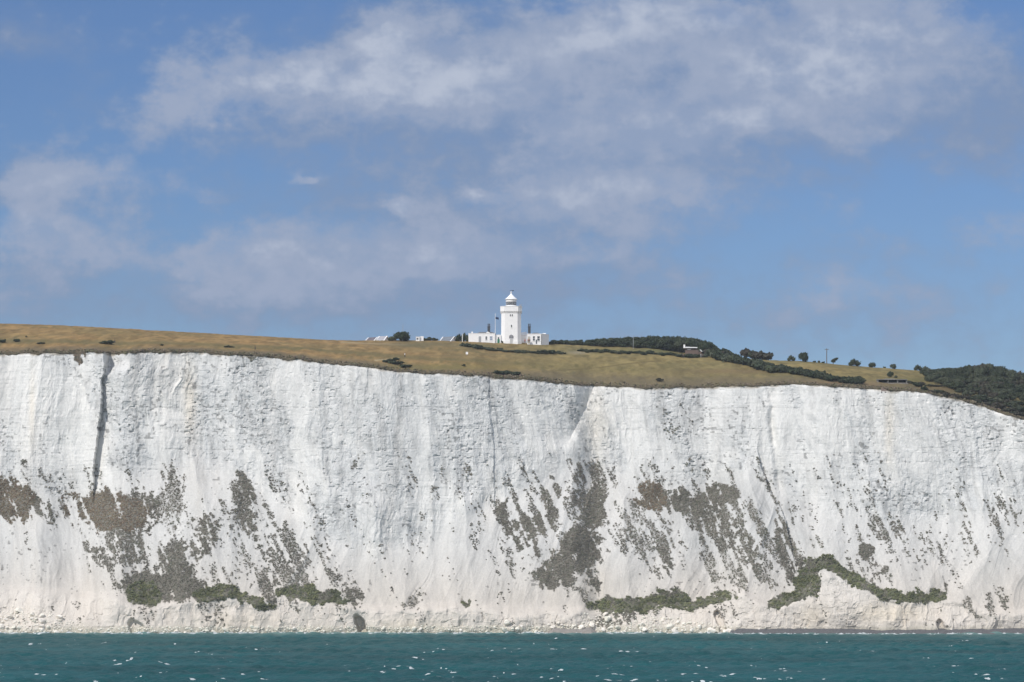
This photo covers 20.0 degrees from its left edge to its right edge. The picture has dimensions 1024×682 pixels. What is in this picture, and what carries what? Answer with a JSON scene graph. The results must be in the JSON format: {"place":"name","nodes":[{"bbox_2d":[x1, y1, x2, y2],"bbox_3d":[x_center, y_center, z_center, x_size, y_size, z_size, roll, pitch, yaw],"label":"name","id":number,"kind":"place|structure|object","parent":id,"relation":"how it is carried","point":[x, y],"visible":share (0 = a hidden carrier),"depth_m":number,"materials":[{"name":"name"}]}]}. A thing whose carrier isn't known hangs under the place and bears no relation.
{"place":"outdoors","nodes":[
{"label":"outdoors","id":0,"kind":"place"},
{"bbox_2d":[399,364,412,366],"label":"bush","id":1,"kind":"object","parent":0,"point":[403,365],"visible":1,"depth_m":1033.58,"materials":[{"name":"green plant"}]},
{"bbox_2d":[0,351,1023,632],"bbox_3d":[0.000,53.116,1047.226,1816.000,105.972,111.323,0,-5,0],"label":"cliff","id":2,"kind":"structure","parent":0,"point":[206,425],"depth_m":1018.59,"materials":[{"name":"white stone"}]},
{"bbox_2d":[0,605,99,632],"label":"chalk rubble","id":3,"kind":"object","parent":2,"relation":"on","point":[37,615],"visible":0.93,"depth_m":993.34,"materials":[{"name":"white stone"}]},
{"bbox_2d":[15,608,23,612],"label":"boulder","id":4,"kind":"object","parent":3,"relation":"on","point":[20,610],"visible":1,"depth_m":997.03,"materials":[{"name":"white stone"}]},
{"bbox_2d":[0,350,667,534],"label":"brown scrub","id":5,"kind":"object","parent":2,"relation":"on","point":[135,504],"visible":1,"depth_m":1024.68,"materials":[{"name":"brown plant"}]},
{"bbox_2d":[100,624,586,632],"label":"chalk rubble","id":6,"kind":"object","parent":2,"relation":"on","point":[298,629],"visible":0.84,"depth_m":993.46,"materials":[{"name":"white stone"}]},
{"bbox_2d":[3,353,1023,627],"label":"grey scrub","id":7,"kind":"object","parent":2,"relation":"on","point":[699,507],"visible":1,"depth_m":1011.20,"materials":[{"name":"grey plant"}]},
{"bbox_2d":[126,553,946,614],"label":"ledge scrub","id":8,"kind":"object","parent":2,"relation":"on","point":[934,598],"visible":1,"depth_m":1000.13,"materials":[{"name":"green plant"}]},
{"bbox_2d":[581,612,738,632],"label":"chalk rubble","id":9,"kind":"object","parent":2,"relation":"on","point":[660,620],"visible":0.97,"depth_m":997.87,"materials":[{"name":"white stone"}]},
{"bbox_2d":[666,623,672,629],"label":"boulder","id":10,"kind":"object","parent":9,"relation":"on","point":[669,626],"visible":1,"depth_m":996.66,"materials":[{"name":"white stone"}]},
{"bbox_2d":[707,627,715,632],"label":"boulder","id":11,"kind":"object","parent":9,"relation":"on","point":[710,629],"visible":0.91,"depth_m":994.76,"materials":[{"name":"white stone"}]},
{"bbox_2d":[0,631,1023,681],"bbox_3d":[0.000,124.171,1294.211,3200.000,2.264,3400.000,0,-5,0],"label":"sea","id":12,"kind":"structure","parent":0,"point":[368,657],"depth_m":695.26,"materials":[{"name":"liquid"}]},
{"bbox_2d":[0,636,1002,681],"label":"whitecaps","id":13,"kind":"object","parent":12,"relation":"on","point":[131,658],"visible":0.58,"depth_m":590.23,"materials":[{"name":"liquid"}]},
{"bbox_2d":[4,631,1019,634],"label":"surf","id":14,"kind":"structure","parent":12,"relation":"on","point":[139,632],"depth_m":984.31,"materials":[{"name":"liquid"}]},
{"bbox_2d":[547,627,596,632],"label":"rock platform","id":15,"kind":"object","parent":12,"relation":"in","point":[577,630],"visible":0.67,"depth_m":991.24,"materials":[{"name":"white stone"}]},
{"bbox_2d":[0,323,1023,419],"bbox_3d":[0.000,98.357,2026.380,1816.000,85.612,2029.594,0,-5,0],"label":"terrain","id":16,"kind":"structure","parent":0,"point":[573,364],"depth_m":1069.99,"materials":[{"name":"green plant"}]},
{"bbox_2d":[366,337,377,339],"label":"cottage","id":17,"kind":"structure","parent":16,"relation":"on","point":[371,338],"depth_m":1134.02,"materials":[{"name":"white stone"}]},
{"bbox_2d":[376,336,387,340],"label":"cottage","id":18,"kind":"structure","parent":16,"relation":"on","point":[379,338],"depth_m":1132.64,"materials":[{"name":"stone"}]},
{"bbox_2d":[382,358,396,361],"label":"bush","id":19,"kind":"object","parent":16,"relation":"on","point":[388,360],"visible":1,"depth_m":1040.09,"materials":[{"name":"green plant"}]},
{"bbox_2d":[388,336,396,340],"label":"tree","id":20,"kind":"object","parent":16,"relation":"on","point":[390,338],"visible":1,"depth_m":1123.25,"materials":[{"name":"green plant"}]},
{"bbox_2d":[388,361,404,363],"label":"bush","id":21,"kind":"object","parent":16,"relation":"on","point":[396,362],"visible":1,"depth_m":1039.03,"materials":[{"name":"green plant"}]},
{"bbox_2d":[393,331,409,340],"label":"tree","id":22,"kind":"object","parent":16,"relation":"on","point":[403,336],"visible":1,"depth_m":1123.16,"materials":[{"name":"green plant"}]},
{"bbox_2d":[416,336,423,340],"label":"white shed","id":23,"kind":"structure","parent":16,"relation":"on","point":[420,338],"depth_m":1126.05,"materials":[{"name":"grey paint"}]},
{"bbox_2d":[440,336,455,340],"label":"bungalow","id":24,"kind":"object","parent":16,"relation":"on","point":[452,338],"visible":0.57,"depth_m":1133.43,"materials":[{"name":"grey stone"}]},
{"bbox_2d":[455,334,464,340],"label":"tree","id":25,"kind":"object","parent":16,"relation":"on","point":[459,337],"visible":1,"depth_m":1134.23,"materials":[{"name":"green plant"}]},
{"bbox_2d":[468,324,500,342],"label":"keepers cottage","id":26,"kind":"structure","parent":16,"relation":"on","point":[488,336],"depth_m":1129.77,"materials":[{"name":"white paint"}]},
{"bbox_2d":[498,370,511,374],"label":"bush","id":27,"kind":"object","parent":16,"relation":"on","point":[506,372],"visible":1,"depth_m":1037.44,"materials":[{"name":"green plant"}]},
{"bbox_2d":[500,290,521,343],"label":"lighthouse","id":28,"kind":"object","parent":16,"relation":"on","point":[511,312],"visible":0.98,"depth_m":1130.38,"materials":[{"name":"white paint"}]},
{"bbox_2d":[521,324,548,344],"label":"keepers house","id":29,"kind":"structure","parent":16,"relation":"on","point":[539,339],"depth_m":1130.35,"materials":[{"name":"white paint"}]},
{"bbox_2d":[598,340,610,346],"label":"tree","id":30,"kind":"object","parent":16,"relation":"on","point":[603,343],"visible":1,"depth_m":1139.44,"materials":[{"name":"green plant"}]},
{"bbox_2d":[622,339,631,344],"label":"tree","id":31,"kind":"object","parent":16,"relation":"on","point":[625,341],"visible":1,"depth_m":1140.73,"materials":[{"name":"green plant"}]},
{"bbox_2d":[628,337,640,341],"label":"tree","id":32,"kind":"object","parent":16,"relation":"on","point":[635,338],"visible":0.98,"depth_m":1142.83,"materials":[{"name":"green plant"}]},
{"bbox_2d":[632,340,641,347],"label":"tree","id":33,"kind":"object","parent":16,"relation":"on","point":[637,343],"visible":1,"depth_m":1136.38,"materials":[{"name":"green plant"}]},
{"bbox_2d":[647,338,657,345],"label":"tree","id":34,"kind":"object","parent":16,"relation":"on","point":[650,342],"visible":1,"depth_m":1138.57,"materials":[{"name":"green plant"}]},
{"bbox_2d":[655,338,673,349],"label":"tree","id":35,"kind":"object","parent":16,"relation":"on","point":[659,342],"visible":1,"depth_m":1136.55,"materials":[{"name":"green plant"}]},
{"bbox_2d":[659,338,673,350],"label":"tree","id":36,"kind":"object","parent":16,"relation":"on","point":[666,344],"visible":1,"depth_m":1135.20,"materials":[{"name":"green plant"}]},
{"bbox_2d":[672,336,684,340],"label":"tree","id":37,"kind":"object","parent":16,"relation":"on","point":[680,338],"visible":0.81,"depth_m":1145.06,"materials":[{"name":"green plant"}]},
{"bbox_2d":[671,341,687,351],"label":"tree","id":38,"kind":"object","parent":16,"relation":"on","point":[677,345],"visible":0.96,"depth_m":1136.29,"materials":[{"name":"green plant"}]},
{"bbox_2d":[683,345,702,354],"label":"chalet","id":39,"kind":"object","parent":16,"relation":"on","point":[692,350],"visible":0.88,"depth_m":1125.91,"materials":[{"name":"stone"}]},
{"bbox_2d":[688,339,700,348],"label":"tree","id":40,"kind":"object","parent":16,"relation":"on","point":[692,343],"visible":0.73,"depth_m":1136.83,"materials":[{"name":"green plant"}]},
{"bbox_2d":[700,344,714,348],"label":"tree","id":41,"kind":"object","parent":16,"relation":"on","point":[707,346],"visible":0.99,"depth_m":1131.88,"materials":[{"name":"green plant"}]},
{"bbox_2d":[713,351,723,359],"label":"bush","id":42,"kind":"object","parent":16,"relation":"on","point":[717,353],"visible":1,"depth_m":1103.22,"materials":[{"name":"green plant"}]},
{"bbox_2d":[720,355,730,361],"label":"bush","id":43,"kind":"object","parent":16,"relation":"on","point":[726,358],"visible":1,"depth_m":1096.06,"materials":[{"name":"green plant"}]},
{"bbox_2d":[729,356,739,362],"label":"bush","id":44,"kind":"object","parent":16,"relation":"on","point":[731,358],"visible":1,"depth_m":1094.44,"materials":[{"name":"green plant"}]},
{"bbox_2d":[734,358,740,363],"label":"bush","id":45,"kind":"object","parent":16,"relation":"on","point":[737,361],"visible":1,"depth_m":1091.41,"materials":[{"name":"green plant"}]},
{"bbox_2d":[740,356,749,364],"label":"bush","id":46,"kind":"object","parent":16,"relation":"on","point":[743,360],"visible":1,"depth_m":1087.14,"materials":[{"name":"green plant"}]},
{"bbox_2d":[740,348,750,356],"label":"bush","id":47,"kind":"object","parent":16,"relation":"on","point":[745,351],"visible":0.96,"depth_m":1130.89,"materials":[{"name":"green plant"}]},
{"bbox_2d":[753,363,759,369],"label":"bush","id":48,"kind":"object","parent":16,"relation":"on","point":[756,366],"visible":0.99,"depth_m":1070.57,"materials":[{"name":"green plant"}]},
{"bbox_2d":[752,352,762,358],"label":"bush","id":49,"kind":"object","parent":16,"relation":"on","point":[756,355],"visible":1,"depth_m":1128.41,"materials":[{"name":"green plant"}]},
{"bbox_2d":[764,353,773,359],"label":"bush","id":50,"kind":"object","parent":16,"relation":"on","point":[770,356],"visible":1,"depth_m":1129.19,"materials":[{"name":"green plant"}]},
{"bbox_2d":[765,364,780,370],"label":"bush","id":51,"kind":"object","parent":16,"relation":"on","point":[773,366],"visible":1,"depth_m":1058.38,"materials":[{"name":"green plant"}]},
{"bbox_2d":[767,367,781,372],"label":"bush","id":52,"kind":"object","parent":16,"relation":"on","point":[771,370],"visible":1,"depth_m":1057.42,"materials":[{"name":"green plant"}]},
{"bbox_2d":[787,355,795,360],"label":"tree","id":53,"kind":"object","parent":16,"relation":"on","point":[790,357],"visible":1,"depth_m":1123.97,"materials":[{"name":"green plant"}]},
{"bbox_2d":[796,366,803,374],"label":"bush","id":54,"kind":"object","parent":16,"relation":"on","point":[799,369],"visible":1,"depth_m":1050.14,"materials":[{"name":"green plant"}]},
{"bbox_2d":[798,352,808,361],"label":"tree","id":55,"kind":"object","parent":16,"relation":"on","point":[803,356],"visible":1,"depth_m":1121.86,"materials":[{"name":"green plant"}]},
{"bbox_2d":[802,369,810,376],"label":"bush","id":56,"kind":"object","parent":16,"relation":"on","point":[805,371],"visible":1,"depth_m":1046.44,"materials":[{"name":"green plant"}]},
{"bbox_2d":[808,371,816,377],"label":"bush","id":57,"kind":"object","parent":16,"relation":"on","point":[812,373],"visible":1,"depth_m":1040.99,"materials":[{"name":"green plant"}]},
{"bbox_2d":[813,371,823,377],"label":"bush","id":58,"kind":"object","parent":16,"relation":"on","point":[818,373],"visible":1,"depth_m":1040.06,"materials":[{"name":"green plant"}]},
{"bbox_2d":[817,373,827,378],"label":"bush","id":59,"kind":"object","parent":16,"relation":"on","point":[820,375],"visible":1,"depth_m":1037.95,"materials":[{"name":"green plant"}]},
{"bbox_2d":[826,375,835,380],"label":"bush","id":60,"kind":"object","parent":16,"relation":"on","point":[830,378],"visible":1,"depth_m":1032.87,"materials":[{"name":"green plant"}]},
{"bbox_2d":[846,377,854,383],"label":"bush","id":61,"kind":"object","parent":16,"relation":"on","point":[851,381],"visible":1,"depth_m":1031.05,"materials":[{"name":"green plant"}]},
{"bbox_2d":[848,359,860,365],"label":"tree","id":62,"kind":"object","parent":16,"relation":"on","point":[852,362],"visible":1,"depth_m":1120.60,"materials":[{"name":"green plant"}]},
{"bbox_2d":[854,377,860,383],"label":"bush","id":63,"kind":"object","parent":16,"relation":"on","point":[856,381],"visible":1,"depth_m":1030.53,"materials":[{"name":"green plant"}]},
{"bbox_2d":[868,362,875,366],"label":"tree","id":64,"kind":"object","parent":16,"relation":"on","point":[870,364],"visible":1,"depth_m":1122.22,"materials":[{"name":"green plant"}]},
{"bbox_2d":[876,379,907,383],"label":"bunker","id":65,"kind":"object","parent":16,"relation":"on","point":[896,381],"visible":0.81,"depth_m":1043.41,"materials":[{"name":"concrete"}]},
{"bbox_2d":[914,364,922,370],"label":"tree","id":66,"kind":"object","parent":16,"relation":"on","point":[917,367],"visible":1,"depth_m":1123.67,"materials":[{"name":"green plant"}]},
{"bbox_2d":[924,374,937,381],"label":"tree","id":67,"kind":"object","parent":16,"relation":"on","point":[932,377],"visible":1,"depth_m":1065.44,"materials":[{"name":"green plant"}]},
{"bbox_2d":[933,371,946,376],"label":"tree","id":68,"kind":"object","parent":16,"relation":"on","point":[943,374],"visible":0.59,"depth_m":1081.87,"materials":[{"name":"green plant"}]},
{"bbox_2d":[934,378,946,383],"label":"tree","id":69,"kind":"object","parent":16,"relation":"on","point":[941,381],"visible":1,"depth_m":1059.89,"materials":[{"name":"green plant"}]},
{"bbox_2d":[942,378,955,386],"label":"tree","id":70,"kind":"object","parent":16,"relation":"on","point":[946,382],"visible":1,"depth_m":1054.01,"materials":[{"name":"green plant"}]},
{"bbox_2d":[947,381,963,389],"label":"tree","id":71,"kind":"object","parent":16,"relation":"on","point":[956,385],"visible":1,"depth_m":1049.34,"materials":[{"name":"green plant"}]},
{"bbox_2d":[953,367,965,372],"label":"tree","id":72,"kind":"object","parent":16,"relation":"on","point":[960,369],"visible":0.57,"depth_m":1107.01,"materials":[{"name":"green plant"}]},
{"bbox_2d":[954,387,969,392],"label":"tree","id":73,"kind":"object","parent":16,"relation":"on","point":[962,389],"visible":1,"depth_m":1044.48,"materials":[{"name":"green plant"}]},
{"bbox_2d":[956,377,967,383],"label":"tree","id":74,"kind":"object","parent":16,"relation":"on","point":[965,380],"visible":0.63,"depth_m":1071.46,"materials":[{"name":"green plant"}]},
{"bbox_2d":[973,365,985,374],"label":"tree","id":75,"kind":"object","parent":16,"relation":"on","point":[980,370],"visible":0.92,"depth_m":1102.91,"materials":[{"name":"green plant"}]},
{"bbox_2d":[978,387,991,394],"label":"tree","id":76,"kind":"object","parent":16,"relation":"on","point":[984,390],"visible":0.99,"depth_m":1050.86,"materials":[{"name":"green plant"}]},
{"bbox_2d":[985,367,991,375],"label":"tree","id":77,"kind":"object","parent":16,"relation":"on","point":[988,371],"visible":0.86,"depth_m":1104.81,"materials":[{"name":"green plant"}]},
{"bbox_2d":[988,392,998,397],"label":"tree","id":78,"kind":"object","parent":16,"relation":"on","point":[993,395],"visible":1,"depth_m":1046.36,"materials":[{"name":"green plant"}]},
{"bbox_2d":[989,383,1002,388],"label":"tree","id":79,"kind":"object","parent":16,"relation":"on","point":[997,385],"visible":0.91,"depth_m":1067.79,"materials":[{"name":"green plant"}]},
{"bbox_2d":[991,376,1001,381],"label":"tree","id":80,"kind":"object","parent":16,"relation":"on","point":[994,379],"visible":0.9,"depth_m":1084.53,"materials":[{"name":"green plant"}]},
{"bbox_2d":[989,369,1005,376],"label":"tree","id":81,"kind":"object","parent":16,"relation":"on","point":[997,372],"visible":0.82,"depth_m":1101.51,"materials":[{"name":"green plant"}]},
{"bbox_2d":[990,401,1005,406],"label":"tree","id":82,"kind":"object","parent":16,"relation":"on","point":[996,403],"visible":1,"depth_m":1028.16,"materials":[{"name":"green plant"}]},
{"bbox_2d":[993,397,1003,402],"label":"tree","id":83,"kind":"object","parent":16,"relation":"on","point":[1000,400],"visible":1,"depth_m":1040.20,"materials":[{"name":"green plant"}]},
{"bbox_2d":[994,395,1008,399],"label":"tree","id":84,"kind":"object","parent":16,"relation":"on","point":[1004,397],"visible":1,"depth_m":1044.14,"materials":[{"name":"green plant"}]},
{"bbox_2d":[1001,407,1015,410],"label":"tree","id":85,"kind":"object","parent":16,"relation":"on","point":[1010,408],"visible":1,"depth_m":1024.54,"materials":[{"name":"green plant"}]},
{"bbox_2d":[1005,370,1017,378],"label":"tree","id":86,"kind":"object","parent":16,"relation":"on","point":[1012,373],"visible":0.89,"depth_m":1103.09,"materials":[{"name":"green plant"}]},
{"bbox_2d":[1007,394,1016,399],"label":"tree","id":87,"kind":"object","parent":16,"relation":"on","point":[1012,397],"visible":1,"depth_m":1048.65,"materials":[{"name":"green plant"}]},
{"bbox_2d":[1008,400,1023,404],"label":"tree","id":88,"kind":"object","parent":16,"relation":"on","point":[1018,402],"visible":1,"depth_m":1039.06,"materials":[{"name":"green plant"}]},
{"bbox_2d":[1009,387,1022,391],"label":"tree","id":89,"kind":"object","parent":16,"relation":"on","point":[1018,389],"visible":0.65,"depth_m":1065.97,"materials":[{"name":"green plant"}]},
{"bbox_2d":[1012,406,1023,411],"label":"tree","id":90,"kind":"object","parent":16,"relation":"on","point":[1020,408],"visible":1,"depth_m":1027.25,"materials":[{"name":"green plant"}]},
{"bbox_2d":[0,0,1023,372],"label":"sky","id":91,"kind":"structure","parent":0,"point":[782,178],"materials":[{"name":"blue"}]},
{"bbox_2d":[732,628,1023,633],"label":"shingle beach","id":92,"kind":"structure","parent":0,"point":[897,631],"depth_m":987.04,"materials":[{"name":"white gravel"}]}
]}

